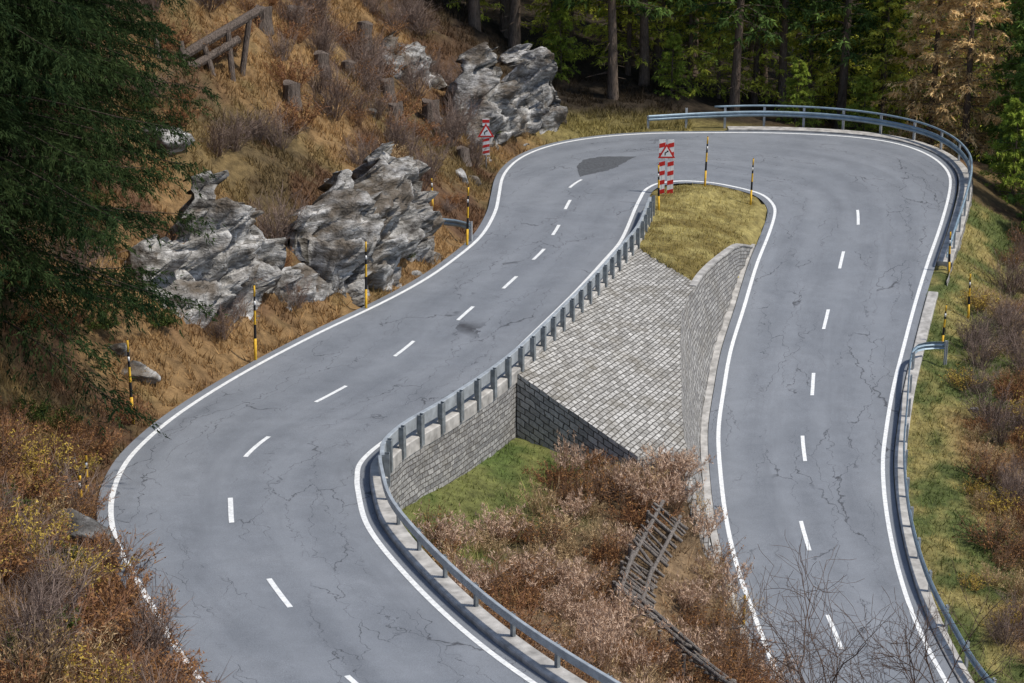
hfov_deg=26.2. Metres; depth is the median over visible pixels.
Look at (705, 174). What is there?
snow pole
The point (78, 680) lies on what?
shrub
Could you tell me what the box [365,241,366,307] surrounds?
snow pole
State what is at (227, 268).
rock outcrop
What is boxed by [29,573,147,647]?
shrub
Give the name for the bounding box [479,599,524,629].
shrub
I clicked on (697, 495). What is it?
dry stalk plant
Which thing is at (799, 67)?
spruce tree
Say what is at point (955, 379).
shrub
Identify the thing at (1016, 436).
shrub
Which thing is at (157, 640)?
shrub
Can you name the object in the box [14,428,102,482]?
shrub
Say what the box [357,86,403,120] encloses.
shrub
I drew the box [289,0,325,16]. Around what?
shrub
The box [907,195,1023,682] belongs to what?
verge grass
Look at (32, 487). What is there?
shrub
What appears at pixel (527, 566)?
willowherb plant
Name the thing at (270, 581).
line
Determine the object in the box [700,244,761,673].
kerb
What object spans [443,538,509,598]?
willowherb plant
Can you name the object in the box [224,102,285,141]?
shrub
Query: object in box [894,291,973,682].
kerb
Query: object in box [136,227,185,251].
shrub
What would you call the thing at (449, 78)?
shrub
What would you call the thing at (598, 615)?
willowherb plant
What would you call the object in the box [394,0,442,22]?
shrub
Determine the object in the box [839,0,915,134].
spruce tree
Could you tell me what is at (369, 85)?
shrub
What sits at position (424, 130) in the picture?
shrub
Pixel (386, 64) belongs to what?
shrub
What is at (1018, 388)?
shrub
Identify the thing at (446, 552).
dry stalk plant
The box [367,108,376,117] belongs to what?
boulder
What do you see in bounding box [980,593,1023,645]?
shrub
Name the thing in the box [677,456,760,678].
wall
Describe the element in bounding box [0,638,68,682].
shrub
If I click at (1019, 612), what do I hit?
shrub
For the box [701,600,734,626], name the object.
dry stalk plant
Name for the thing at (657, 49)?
spruce tree
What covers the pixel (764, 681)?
shrub
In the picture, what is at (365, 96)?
shrub
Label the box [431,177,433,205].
snow pole
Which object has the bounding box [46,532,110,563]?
shrub
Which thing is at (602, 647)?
willowherb plant
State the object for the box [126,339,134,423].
snow pole
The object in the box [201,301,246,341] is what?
shrub
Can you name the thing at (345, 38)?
shrub
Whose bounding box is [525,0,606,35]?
spruce tree
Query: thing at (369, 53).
shrub
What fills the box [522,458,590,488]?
shrub
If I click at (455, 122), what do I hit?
shrub
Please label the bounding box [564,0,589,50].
spruce tree
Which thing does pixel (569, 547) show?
dry stalk plant
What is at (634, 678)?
willowherb plant
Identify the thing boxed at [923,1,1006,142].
spruce tree
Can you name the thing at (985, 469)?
shrub
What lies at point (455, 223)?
guard rail
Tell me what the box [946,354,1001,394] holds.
shrub
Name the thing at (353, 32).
shrub
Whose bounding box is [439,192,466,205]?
shrub
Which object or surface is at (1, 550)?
shrub
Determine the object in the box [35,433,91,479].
shrub
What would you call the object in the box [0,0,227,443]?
spruce tree
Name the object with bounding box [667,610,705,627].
shrub
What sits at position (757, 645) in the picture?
shrub
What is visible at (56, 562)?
shrub
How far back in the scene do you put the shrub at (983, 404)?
83.79 m
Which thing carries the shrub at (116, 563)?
on the ground at (236, 166)
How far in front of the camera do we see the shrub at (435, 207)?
93.00 m
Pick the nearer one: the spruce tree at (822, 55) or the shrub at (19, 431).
the shrub at (19, 431)
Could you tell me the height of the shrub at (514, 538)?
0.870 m
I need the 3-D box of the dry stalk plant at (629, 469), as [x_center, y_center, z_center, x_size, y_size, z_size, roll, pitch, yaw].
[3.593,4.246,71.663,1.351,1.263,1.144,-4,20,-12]
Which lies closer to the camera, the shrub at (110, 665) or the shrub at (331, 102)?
the shrub at (110, 665)
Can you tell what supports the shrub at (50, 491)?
on the ground at (236, 166)
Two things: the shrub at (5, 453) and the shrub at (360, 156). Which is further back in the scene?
the shrub at (360, 156)
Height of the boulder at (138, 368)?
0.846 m
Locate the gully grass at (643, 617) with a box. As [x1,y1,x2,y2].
[450,448,747,682]
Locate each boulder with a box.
[54,508,118,551]
[108,343,126,355]
[121,360,160,383]
[142,127,194,154]
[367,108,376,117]
[456,168,468,184]
[468,175,481,185]
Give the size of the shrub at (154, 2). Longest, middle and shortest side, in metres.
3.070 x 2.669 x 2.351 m
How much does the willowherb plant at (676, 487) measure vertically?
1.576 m
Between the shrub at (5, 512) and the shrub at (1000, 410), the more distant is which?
the shrub at (1000, 410)
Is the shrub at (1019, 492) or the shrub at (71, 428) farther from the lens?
the shrub at (1019, 492)
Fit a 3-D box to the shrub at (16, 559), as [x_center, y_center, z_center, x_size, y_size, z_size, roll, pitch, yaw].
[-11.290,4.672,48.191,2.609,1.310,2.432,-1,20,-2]
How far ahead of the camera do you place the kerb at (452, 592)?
57.41 m
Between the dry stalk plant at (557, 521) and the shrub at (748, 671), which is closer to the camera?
the shrub at (748, 671)
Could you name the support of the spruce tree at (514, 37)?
on the ground at (236, 166)
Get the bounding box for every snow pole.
[78,474,82,502]
[85,454,88,493]
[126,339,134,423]
[253,284,256,359]
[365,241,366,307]
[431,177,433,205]
[466,186,468,244]
[658,164,659,209]
[704,136,707,185]
[749,158,753,204]
[941,304,946,349]
[948,231,950,274]
[967,273,970,318]
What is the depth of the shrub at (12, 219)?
70.91 m
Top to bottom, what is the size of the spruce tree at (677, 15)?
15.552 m
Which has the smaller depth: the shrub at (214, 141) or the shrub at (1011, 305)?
the shrub at (214, 141)
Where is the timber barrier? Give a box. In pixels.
[154,5,262,81]
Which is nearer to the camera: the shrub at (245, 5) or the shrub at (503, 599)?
the shrub at (503, 599)
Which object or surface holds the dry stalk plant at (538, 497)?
on the ground at (236, 166)
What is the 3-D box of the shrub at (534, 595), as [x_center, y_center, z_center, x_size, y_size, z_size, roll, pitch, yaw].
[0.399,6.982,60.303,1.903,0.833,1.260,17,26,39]
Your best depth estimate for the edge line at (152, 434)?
79.00 m
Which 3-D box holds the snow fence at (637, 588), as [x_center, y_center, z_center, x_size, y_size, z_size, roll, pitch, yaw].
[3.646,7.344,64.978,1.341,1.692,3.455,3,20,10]
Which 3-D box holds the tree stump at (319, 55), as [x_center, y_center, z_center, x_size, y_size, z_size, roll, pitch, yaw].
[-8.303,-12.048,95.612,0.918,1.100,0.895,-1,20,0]
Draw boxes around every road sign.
[478,119,493,167]
[658,140,674,193]
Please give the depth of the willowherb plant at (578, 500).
68.36 m
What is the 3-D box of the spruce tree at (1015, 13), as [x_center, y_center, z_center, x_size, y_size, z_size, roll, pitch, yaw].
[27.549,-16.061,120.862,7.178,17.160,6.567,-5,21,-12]
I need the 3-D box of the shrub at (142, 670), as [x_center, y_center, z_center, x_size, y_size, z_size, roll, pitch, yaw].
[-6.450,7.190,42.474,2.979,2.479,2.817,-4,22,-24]
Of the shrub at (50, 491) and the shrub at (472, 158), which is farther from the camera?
the shrub at (472, 158)
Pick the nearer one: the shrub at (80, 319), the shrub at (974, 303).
the shrub at (80, 319)
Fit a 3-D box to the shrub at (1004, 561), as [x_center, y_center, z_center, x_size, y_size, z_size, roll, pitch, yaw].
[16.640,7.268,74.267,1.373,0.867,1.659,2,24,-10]
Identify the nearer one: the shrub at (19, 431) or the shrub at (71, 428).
the shrub at (19, 431)
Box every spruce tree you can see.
[0,0,222,252]
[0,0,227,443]
[25,0,198,106]
[444,0,486,31]
[447,0,504,21]
[489,0,509,37]
[502,0,541,47]
[520,0,600,62]
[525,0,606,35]
[540,3,585,82]
[550,0,673,99]
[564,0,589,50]
[575,0,673,55]
[580,0,673,75]
[589,0,654,41]
[622,0,699,86]
[631,0,683,76]
[648,0,753,49]
[649,0,734,66]
[650,0,715,75]
[652,32,697,99]
[653,0,729,96]
[671,0,798,110]
[693,0,751,101]
[699,0,803,103]
[716,1,792,65]
[726,0,840,110]
[728,0,796,86]
[750,0,856,126]
[772,0,833,63]
[774,60,822,126]
[776,0,879,128]
[788,0,910,129]
[789,0,857,97]
[796,0,888,129]
[818,0,938,133]
[833,0,906,119]
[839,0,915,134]
[839,75,879,132]
[846,0,952,136]
[853,0,952,135]
[866,0,956,149]
[901,1,1003,159]
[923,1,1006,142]
[943,0,1023,169]
[944,0,1006,163]
[956,0,1017,168]
[975,8,1023,181]
[976,0,1023,185]
[977,97,1023,205]
[997,57,1023,188]
[1003,141,1023,218]
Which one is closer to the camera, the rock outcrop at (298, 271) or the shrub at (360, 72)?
the rock outcrop at (298, 271)
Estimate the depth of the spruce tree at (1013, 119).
107.52 m
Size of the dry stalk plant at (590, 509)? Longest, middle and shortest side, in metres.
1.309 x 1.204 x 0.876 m
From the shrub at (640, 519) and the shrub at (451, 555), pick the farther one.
the shrub at (640, 519)
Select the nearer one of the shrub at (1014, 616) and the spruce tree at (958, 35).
the shrub at (1014, 616)
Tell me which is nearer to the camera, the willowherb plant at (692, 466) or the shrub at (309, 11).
the willowherb plant at (692, 466)
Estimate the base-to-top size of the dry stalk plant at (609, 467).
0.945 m
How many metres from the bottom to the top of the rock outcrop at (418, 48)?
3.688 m
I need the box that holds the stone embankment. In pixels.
[517,243,752,542]
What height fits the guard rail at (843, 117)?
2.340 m
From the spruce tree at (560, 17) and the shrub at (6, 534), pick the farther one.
the spruce tree at (560, 17)
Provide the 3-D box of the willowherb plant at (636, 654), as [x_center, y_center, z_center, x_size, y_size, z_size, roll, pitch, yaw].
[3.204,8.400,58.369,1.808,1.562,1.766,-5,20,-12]
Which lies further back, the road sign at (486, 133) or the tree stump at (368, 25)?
the tree stump at (368, 25)
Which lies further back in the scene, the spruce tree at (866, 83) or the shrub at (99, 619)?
the spruce tree at (866, 83)
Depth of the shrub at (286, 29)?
94.23 m
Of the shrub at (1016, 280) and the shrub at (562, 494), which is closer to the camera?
the shrub at (562, 494)
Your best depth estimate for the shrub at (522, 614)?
56.40 m
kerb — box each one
[370,210,650,682]
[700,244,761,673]
[727,126,971,266]
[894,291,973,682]
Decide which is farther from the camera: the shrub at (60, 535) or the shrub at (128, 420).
the shrub at (128, 420)
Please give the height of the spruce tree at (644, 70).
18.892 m
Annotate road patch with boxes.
[577,156,636,176]
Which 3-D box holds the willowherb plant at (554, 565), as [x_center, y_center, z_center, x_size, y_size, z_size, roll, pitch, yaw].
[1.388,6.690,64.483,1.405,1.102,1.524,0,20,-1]
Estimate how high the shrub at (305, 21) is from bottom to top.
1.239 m
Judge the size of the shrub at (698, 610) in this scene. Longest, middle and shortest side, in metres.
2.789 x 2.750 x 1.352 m
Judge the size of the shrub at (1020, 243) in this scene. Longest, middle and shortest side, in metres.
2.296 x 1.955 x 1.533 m
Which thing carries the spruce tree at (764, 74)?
on the ground at (236, 166)
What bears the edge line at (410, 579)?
on the road
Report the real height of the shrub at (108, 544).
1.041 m
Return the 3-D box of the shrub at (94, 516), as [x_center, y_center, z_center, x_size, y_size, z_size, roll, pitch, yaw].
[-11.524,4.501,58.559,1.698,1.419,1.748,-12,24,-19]
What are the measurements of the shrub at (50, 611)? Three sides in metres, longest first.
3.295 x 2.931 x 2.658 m
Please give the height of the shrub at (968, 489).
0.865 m
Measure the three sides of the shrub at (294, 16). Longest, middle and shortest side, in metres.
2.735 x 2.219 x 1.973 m
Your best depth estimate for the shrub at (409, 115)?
98.90 m
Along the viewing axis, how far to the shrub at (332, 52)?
98.25 m
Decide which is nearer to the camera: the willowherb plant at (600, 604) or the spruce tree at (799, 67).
the willowherb plant at (600, 604)
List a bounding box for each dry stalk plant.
[6,415,34,446]
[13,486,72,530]
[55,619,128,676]
[96,604,148,649]
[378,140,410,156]
[421,533,476,577]
[459,521,491,552]
[466,522,508,550]
[475,534,510,559]
[495,507,528,526]
[501,472,562,519]
[519,530,558,564]
[526,503,581,537]
[530,540,590,570]
[543,515,592,557]
[551,620,579,645]
[572,497,606,519]
[579,511,632,552]
[584,668,634,682]
[595,456,623,478]
[609,655,673,682]
[613,459,643,488]
[619,453,669,498]
[680,625,711,645]
[687,555,729,591]
[688,490,723,516]
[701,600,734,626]
[717,579,772,625]
[961,422,995,441]
[962,437,998,456]
[963,487,995,508]
[968,282,1003,307]
[968,557,1008,587]
[974,344,1000,360]
[988,334,1014,354]
[995,365,1013,379]
[995,561,1023,598]
[996,505,1022,530]
[1005,641,1023,666]
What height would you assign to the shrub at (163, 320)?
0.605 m
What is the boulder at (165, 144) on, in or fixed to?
on the ground at (236, 166)
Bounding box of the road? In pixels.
[97,131,958,682]
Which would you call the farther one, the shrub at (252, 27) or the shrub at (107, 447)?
the shrub at (252, 27)
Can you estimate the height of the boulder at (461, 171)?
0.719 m
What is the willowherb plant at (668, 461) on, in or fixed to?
on the ground at (236, 166)
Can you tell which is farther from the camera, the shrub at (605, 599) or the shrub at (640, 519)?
the shrub at (640, 519)
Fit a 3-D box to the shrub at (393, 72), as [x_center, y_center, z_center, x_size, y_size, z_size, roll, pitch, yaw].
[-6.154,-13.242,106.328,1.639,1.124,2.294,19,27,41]
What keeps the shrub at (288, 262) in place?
on the ground at (236, 166)
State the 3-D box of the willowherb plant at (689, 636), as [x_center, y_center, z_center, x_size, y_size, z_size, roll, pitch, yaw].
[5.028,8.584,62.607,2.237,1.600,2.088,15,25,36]
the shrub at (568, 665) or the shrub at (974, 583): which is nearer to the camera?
the shrub at (568, 665)
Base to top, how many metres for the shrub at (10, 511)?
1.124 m
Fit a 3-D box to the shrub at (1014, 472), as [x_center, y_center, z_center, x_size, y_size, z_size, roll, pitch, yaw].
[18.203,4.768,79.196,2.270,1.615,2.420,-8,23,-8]
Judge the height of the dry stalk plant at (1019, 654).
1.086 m
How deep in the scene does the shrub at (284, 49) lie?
92.80 m
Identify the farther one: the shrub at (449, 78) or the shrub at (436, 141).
the shrub at (449, 78)
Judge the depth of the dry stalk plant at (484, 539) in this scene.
65.36 m
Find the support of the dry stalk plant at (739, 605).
on the ground at (236, 166)
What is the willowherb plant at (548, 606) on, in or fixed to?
on the ground at (236, 166)
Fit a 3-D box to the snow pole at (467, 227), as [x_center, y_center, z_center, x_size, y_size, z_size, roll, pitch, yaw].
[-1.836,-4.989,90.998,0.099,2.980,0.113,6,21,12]
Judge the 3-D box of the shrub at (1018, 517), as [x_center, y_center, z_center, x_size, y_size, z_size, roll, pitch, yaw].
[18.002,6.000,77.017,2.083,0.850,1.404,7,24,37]
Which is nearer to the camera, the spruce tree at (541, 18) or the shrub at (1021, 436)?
the shrub at (1021, 436)
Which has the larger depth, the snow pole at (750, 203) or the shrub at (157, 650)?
the snow pole at (750, 203)
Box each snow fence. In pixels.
[611,550,657,612]
[613,582,702,656]
[627,499,687,583]
[669,638,736,682]
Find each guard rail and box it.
[378,455,620,682]
[379,195,654,486]
[442,218,472,240]
[647,105,972,270]
[903,340,996,682]
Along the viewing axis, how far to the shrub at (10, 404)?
62.79 m
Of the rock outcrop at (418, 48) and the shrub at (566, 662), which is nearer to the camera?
the shrub at (566, 662)
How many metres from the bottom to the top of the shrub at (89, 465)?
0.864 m
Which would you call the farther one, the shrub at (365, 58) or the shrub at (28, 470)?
the shrub at (365, 58)
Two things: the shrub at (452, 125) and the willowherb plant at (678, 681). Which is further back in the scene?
the shrub at (452, 125)
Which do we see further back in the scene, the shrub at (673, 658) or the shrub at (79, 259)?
the shrub at (79, 259)
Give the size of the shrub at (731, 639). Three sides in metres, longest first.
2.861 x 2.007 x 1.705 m
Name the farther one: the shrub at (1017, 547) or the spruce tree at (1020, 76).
the spruce tree at (1020, 76)
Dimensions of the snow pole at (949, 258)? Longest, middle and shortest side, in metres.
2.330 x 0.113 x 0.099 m
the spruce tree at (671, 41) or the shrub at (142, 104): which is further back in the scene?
the spruce tree at (671, 41)
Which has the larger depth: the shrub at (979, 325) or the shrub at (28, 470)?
the shrub at (979, 325)
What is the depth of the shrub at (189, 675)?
48.77 m
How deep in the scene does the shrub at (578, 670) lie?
52.33 m
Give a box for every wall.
[390,272,617,509]
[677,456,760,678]
[947,167,972,285]
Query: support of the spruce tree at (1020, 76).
on the ground at (236, 166)
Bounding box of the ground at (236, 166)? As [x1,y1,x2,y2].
[0,0,1023,682]
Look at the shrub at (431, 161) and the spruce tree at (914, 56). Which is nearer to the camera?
the shrub at (431, 161)
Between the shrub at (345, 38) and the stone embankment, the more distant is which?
the shrub at (345, 38)
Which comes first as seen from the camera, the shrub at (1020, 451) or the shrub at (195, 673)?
the shrub at (195, 673)
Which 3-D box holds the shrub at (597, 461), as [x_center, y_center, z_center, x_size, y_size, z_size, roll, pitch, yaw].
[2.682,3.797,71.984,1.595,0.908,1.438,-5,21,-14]
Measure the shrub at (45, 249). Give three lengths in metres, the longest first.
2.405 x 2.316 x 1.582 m
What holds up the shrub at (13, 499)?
on the ground at (236, 166)
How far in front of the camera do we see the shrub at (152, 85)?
82.90 m
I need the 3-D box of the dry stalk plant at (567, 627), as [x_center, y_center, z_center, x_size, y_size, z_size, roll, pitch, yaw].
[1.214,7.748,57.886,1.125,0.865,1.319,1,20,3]
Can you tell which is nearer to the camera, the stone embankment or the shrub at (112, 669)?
the shrub at (112, 669)
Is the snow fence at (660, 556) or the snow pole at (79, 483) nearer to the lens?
the snow pole at (79, 483)
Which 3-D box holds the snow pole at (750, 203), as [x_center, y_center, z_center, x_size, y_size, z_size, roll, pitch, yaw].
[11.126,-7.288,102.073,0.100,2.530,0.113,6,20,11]
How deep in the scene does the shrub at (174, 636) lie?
51.15 m
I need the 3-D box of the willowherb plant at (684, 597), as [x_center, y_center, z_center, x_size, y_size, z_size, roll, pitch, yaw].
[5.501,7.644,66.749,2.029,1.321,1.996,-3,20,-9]
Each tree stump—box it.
[255,4,273,34]
[282,79,302,111]
[288,5,306,30]
[313,50,330,78]
[341,59,355,77]
[356,21,372,50]
[380,77,396,101]
[388,101,406,125]
[421,98,440,127]
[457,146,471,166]
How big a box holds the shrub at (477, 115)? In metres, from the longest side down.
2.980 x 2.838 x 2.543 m
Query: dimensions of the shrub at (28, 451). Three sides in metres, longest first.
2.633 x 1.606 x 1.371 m
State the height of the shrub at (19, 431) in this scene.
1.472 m
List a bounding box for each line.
[108,132,951,682]
[228,179,859,682]
[354,180,779,682]
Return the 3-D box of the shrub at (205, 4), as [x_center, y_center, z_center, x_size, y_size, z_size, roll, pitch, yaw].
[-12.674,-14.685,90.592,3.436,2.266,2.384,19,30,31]
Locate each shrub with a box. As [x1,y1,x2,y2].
[0,174,36,234]
[0,396,31,424]
[0,402,37,434]
[0,408,44,472]
[0,413,50,454]
[0,420,41,468]
[0,454,80,512]
[0,455,11,490]
[0,459,16,481]
[0,460,29,522]
[0,471,46,523]
[0,477,65,540]
[0,480,32,515]
[0,491,29,556]
[0,494,16,542]
[0,495,74,566]
[0,497,68,568]
[0,500,32,525]
[0,505,32,544]
[0,531,53,585]
[0,552,22,582]
[0,560,101,681]
[0,572,90,640]
[0,609,107,682]
[0,617,87,682]
[0,625,25,664]
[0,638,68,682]
[1,506,131,613]
[2,488,73,567]
[4,465,71,508]
[6,462,65,494]
[10,396,61,424]
[11,503,81,553]
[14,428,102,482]
[17,602,80,646]
[18,496,82,545]
[22,236,62,273]
[25,297,96,338]
[26,540,110,610]
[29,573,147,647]
[33,474,106,519]
[33,547,111,609]
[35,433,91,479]
[36,227,127,276]
[41,410,95,440]
[41,441,129,508]
[41,550,98,584]
[42,424,99,455]
[42,540,89,568]
[45,404,85,428]
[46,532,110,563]
[49,543,139,583]
[51,242,100,256]
[51,450,99,480]
[52,624,107,675]
[52,643,140,682]
[53,478,110,522]
[57,512,165,586]
[59,155,130,189]
[59,637,143,682]
[59,650,140,682]
[61,425,129,462]
[63,560,142,620]
[66,190,116,222]
[72,590,146,647]
[73,227,116,250]
[74,476,117,513]
[75,399,123,440]
[82,641,192,682]
[84,306,120,330]
[84,569,195,671]
[85,527,125,564]
[87,394,151,425]
[92,563,160,607]
[95,659,190,682]
[96,568,178,633]
[100,644,176,682]
[102,638,166,672]
[108,643,233,682]
[119,93,158,110]
[119,600,187,658]
[120,637,220,682]
[128,647,202,682]
[129,0,163,12]
[129,69,168,99]
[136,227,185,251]
[146,310,178,328]
[147,99,210,126]
[149,19,202,50]
[153,660,214,682]
[162,89,200,104]
[191,25,237,63]
[193,116,234,156]
[195,0,224,12]
[198,21,247,51]
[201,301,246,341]
[213,103,266,152]
[214,13,263,38]
[222,288,257,319]
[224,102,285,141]
[229,0,268,12]
[246,180,310,243]
[258,98,312,149]
[260,52,322,87]
[264,0,278,5]
[265,25,297,60]
[273,0,320,30]
[273,18,310,39]
[273,112,308,134]
[274,6,323,31]
[276,94,329,126]
[281,273,310,308]
[284,246,298,266]
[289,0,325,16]
[293,30,311,42]
[294,60,341,92]
[297,0,342,26]
[298,13,351,53]
[300,56,359,120]
[302,0,331,9]
[311,20,336,47]
[311,30,348,57]
[328,75,360,97]
[334,31,360,45]
[337,26,393,69]
[339,21,378,50]
[339,130,379,165]
[342,89,372,117]
[343,39,387,76]
[344,100,373,126]
[345,58,389,96]
[348,53,391,93]
[348,132,378,146]
[349,87,377,102]
[355,0,396,14]
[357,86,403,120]
[365,34,400,80]
[366,106,417,148]
[372,14,414,37]
[372,30,414,55]
[373,0,416,28]
[375,57,408,77]
[377,90,426,117]
[381,106,419,132]
[388,115,435,155]
[391,0,444,35]
[393,46,447,98]
[393,88,418,107]
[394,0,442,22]
[399,117,441,137]
[400,142,439,191]
[410,135,450,177]
[411,499,467,548]
[419,39,442,59]
[419,91,476,146]
[420,131,448,147]
[422,45,451,77]
[422,536,464,566]
[429,201,442,210]
[437,59,461,85]
[439,100,455,114]
[439,109,471,138]
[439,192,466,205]
[441,196,458,212]
[442,86,485,135]
[449,53,462,74]
[456,143,495,168]
[458,126,489,155]
[462,550,529,597]
[463,559,518,593]
[479,579,533,611]
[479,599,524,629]
[479,602,568,648]
[486,514,535,543]
[487,591,562,644]
[493,607,531,628]
[497,556,551,599]
[499,579,550,610]
[504,510,583,549]
[513,546,572,591]
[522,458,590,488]
[535,628,604,680]
[539,479,580,506]
[542,645,573,669]
[543,466,589,501]
[544,627,589,655]
[548,581,610,620]
[554,463,623,514]
[570,447,616,470]
[570,666,593,682]
[570,667,601,682]
[572,552,642,600]
[574,451,644,500]
[576,531,627,571]
[581,589,619,623]
[597,490,688,530]
[607,637,681,670]
[634,613,694,676]
[657,652,733,682]
[662,587,751,639]
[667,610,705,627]
[689,599,759,660]
[691,655,768,682]
[692,639,758,678]
[697,536,745,571]
[710,632,770,682]
[715,641,777,679]
[725,660,787,682]
[728,626,777,657]
[934,363,986,390]
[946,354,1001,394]
[948,321,1011,370]
[949,569,996,590]
[951,437,1020,485]
[952,312,1013,351]
[952,375,1023,426]
[952,507,1022,551]
[954,474,993,495]
[959,282,999,312]
[959,310,1000,338]
[960,416,993,434]
[971,288,1023,342]
[972,246,1023,294]
[973,404,1021,445]
[973,485,1023,518]
[977,401,1019,419]
[978,525,1023,559]
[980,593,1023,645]
[980,597,1023,628]
[981,452,1023,506]
[983,585,1023,625]
[984,370,1023,391]
[984,543,1023,570]
[985,284,1023,326]
[991,326,1023,354]
[991,444,1022,492]
[992,381,1023,402]
[993,243,1023,268]
[995,299,1023,313]
[996,328,1023,376]
[1001,390,1023,421]
[1001,500,1023,524]
[1001,591,1023,628]
[1003,218,1023,247]
[1005,405,1023,429]
[1005,426,1023,444]
[1006,370,1023,400]
[1006,531,1023,555]
[1007,227,1023,259]
[1008,432,1023,466]
[1013,355,1023,380]
[1015,425,1023,447]
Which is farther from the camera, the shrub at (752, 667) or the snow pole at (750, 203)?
the snow pole at (750, 203)
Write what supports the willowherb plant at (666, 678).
on the ground at (236, 166)
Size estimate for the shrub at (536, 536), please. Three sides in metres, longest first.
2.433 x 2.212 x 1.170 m
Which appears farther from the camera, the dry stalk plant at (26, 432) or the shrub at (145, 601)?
the dry stalk plant at (26, 432)
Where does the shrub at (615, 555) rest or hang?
on the ground at (236, 166)
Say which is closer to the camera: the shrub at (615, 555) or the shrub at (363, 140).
the shrub at (615, 555)
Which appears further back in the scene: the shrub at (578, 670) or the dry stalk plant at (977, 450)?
the dry stalk plant at (977, 450)
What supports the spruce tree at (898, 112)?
on the ground at (236, 166)
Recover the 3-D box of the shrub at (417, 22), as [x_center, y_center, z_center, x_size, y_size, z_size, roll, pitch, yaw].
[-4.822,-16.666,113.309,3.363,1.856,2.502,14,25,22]
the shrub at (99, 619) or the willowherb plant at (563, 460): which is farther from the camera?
the willowherb plant at (563, 460)
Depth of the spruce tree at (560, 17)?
120.40 m
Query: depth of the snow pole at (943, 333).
88.66 m
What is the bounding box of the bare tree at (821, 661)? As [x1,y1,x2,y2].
[681,534,1023,682]
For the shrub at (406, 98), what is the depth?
104.57 m
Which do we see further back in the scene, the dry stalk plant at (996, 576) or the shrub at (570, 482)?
the dry stalk plant at (996, 576)
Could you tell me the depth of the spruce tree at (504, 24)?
122.60 m
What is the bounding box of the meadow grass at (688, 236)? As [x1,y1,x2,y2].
[402,182,755,682]
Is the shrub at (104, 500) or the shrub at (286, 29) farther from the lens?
the shrub at (286, 29)
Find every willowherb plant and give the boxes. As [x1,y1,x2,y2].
[410,503,489,558]
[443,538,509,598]
[457,503,534,549]
[484,538,556,588]
[525,576,585,615]
[527,629,579,658]
[533,546,613,603]
[540,550,579,578]
[548,487,595,524]
[550,429,602,478]
[553,609,627,672]
[554,585,631,625]
[558,597,633,637]
[561,586,637,652]
[570,574,592,596]
[573,572,677,644]
[589,448,655,504]
[598,520,654,556]
[606,629,671,681]
[616,668,649,682]
[620,668,692,682]
[623,440,699,486]
[625,459,683,511]
[641,465,705,510]
[653,614,730,665]
[657,437,715,480]
[658,566,727,615]
[665,676,689,682]
[680,502,728,537]
[688,553,754,598]
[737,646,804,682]
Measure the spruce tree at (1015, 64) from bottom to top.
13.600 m
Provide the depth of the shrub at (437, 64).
110.11 m
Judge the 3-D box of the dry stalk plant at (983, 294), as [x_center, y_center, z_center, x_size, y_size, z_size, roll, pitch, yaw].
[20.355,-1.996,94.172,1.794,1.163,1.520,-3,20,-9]
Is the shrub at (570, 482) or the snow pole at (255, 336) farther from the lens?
the snow pole at (255, 336)
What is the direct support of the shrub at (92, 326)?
on the ground at (236, 166)
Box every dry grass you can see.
[0,339,191,682]
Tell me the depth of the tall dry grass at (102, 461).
62.35 m
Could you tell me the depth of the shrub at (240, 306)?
76.02 m
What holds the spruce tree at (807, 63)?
on the ground at (236, 166)
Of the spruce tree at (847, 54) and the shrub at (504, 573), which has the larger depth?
the spruce tree at (847, 54)
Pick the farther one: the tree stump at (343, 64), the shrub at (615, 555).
the tree stump at (343, 64)
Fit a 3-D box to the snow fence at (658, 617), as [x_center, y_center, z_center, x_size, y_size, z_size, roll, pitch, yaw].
[4.090,8.184,62.614,1.304,1.586,3.616,-11,23,-28]
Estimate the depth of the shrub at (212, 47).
88.67 m
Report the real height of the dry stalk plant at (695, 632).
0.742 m
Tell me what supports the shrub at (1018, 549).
on the ground at (236, 166)
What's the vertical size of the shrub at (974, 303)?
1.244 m
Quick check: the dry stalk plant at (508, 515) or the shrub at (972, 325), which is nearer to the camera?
the dry stalk plant at (508, 515)
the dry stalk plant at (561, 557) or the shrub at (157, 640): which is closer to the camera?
the shrub at (157, 640)
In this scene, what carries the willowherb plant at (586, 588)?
on the ground at (236, 166)
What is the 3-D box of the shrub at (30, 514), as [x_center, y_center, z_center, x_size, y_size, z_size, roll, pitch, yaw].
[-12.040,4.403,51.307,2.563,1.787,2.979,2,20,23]
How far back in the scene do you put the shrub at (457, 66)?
112.97 m
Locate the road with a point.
(361, 609)
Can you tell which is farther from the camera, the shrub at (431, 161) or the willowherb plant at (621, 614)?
the shrub at (431, 161)
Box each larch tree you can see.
[870,0,990,154]
[905,0,1021,162]
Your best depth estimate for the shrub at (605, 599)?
63.38 m
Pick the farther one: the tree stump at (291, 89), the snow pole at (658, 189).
the snow pole at (658, 189)
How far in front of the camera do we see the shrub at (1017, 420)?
83.72 m
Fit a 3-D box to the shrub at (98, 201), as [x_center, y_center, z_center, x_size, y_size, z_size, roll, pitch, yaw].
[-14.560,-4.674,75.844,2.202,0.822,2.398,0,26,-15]
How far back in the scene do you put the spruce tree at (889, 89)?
128.49 m
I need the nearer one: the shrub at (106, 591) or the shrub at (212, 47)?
the shrub at (106, 591)
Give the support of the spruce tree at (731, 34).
on the ground at (236, 166)
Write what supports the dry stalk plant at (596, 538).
on the ground at (236, 166)
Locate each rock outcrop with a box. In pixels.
[122,170,286,328]
[274,263,333,311]
[283,142,444,306]
[379,31,448,89]
[444,42,567,160]

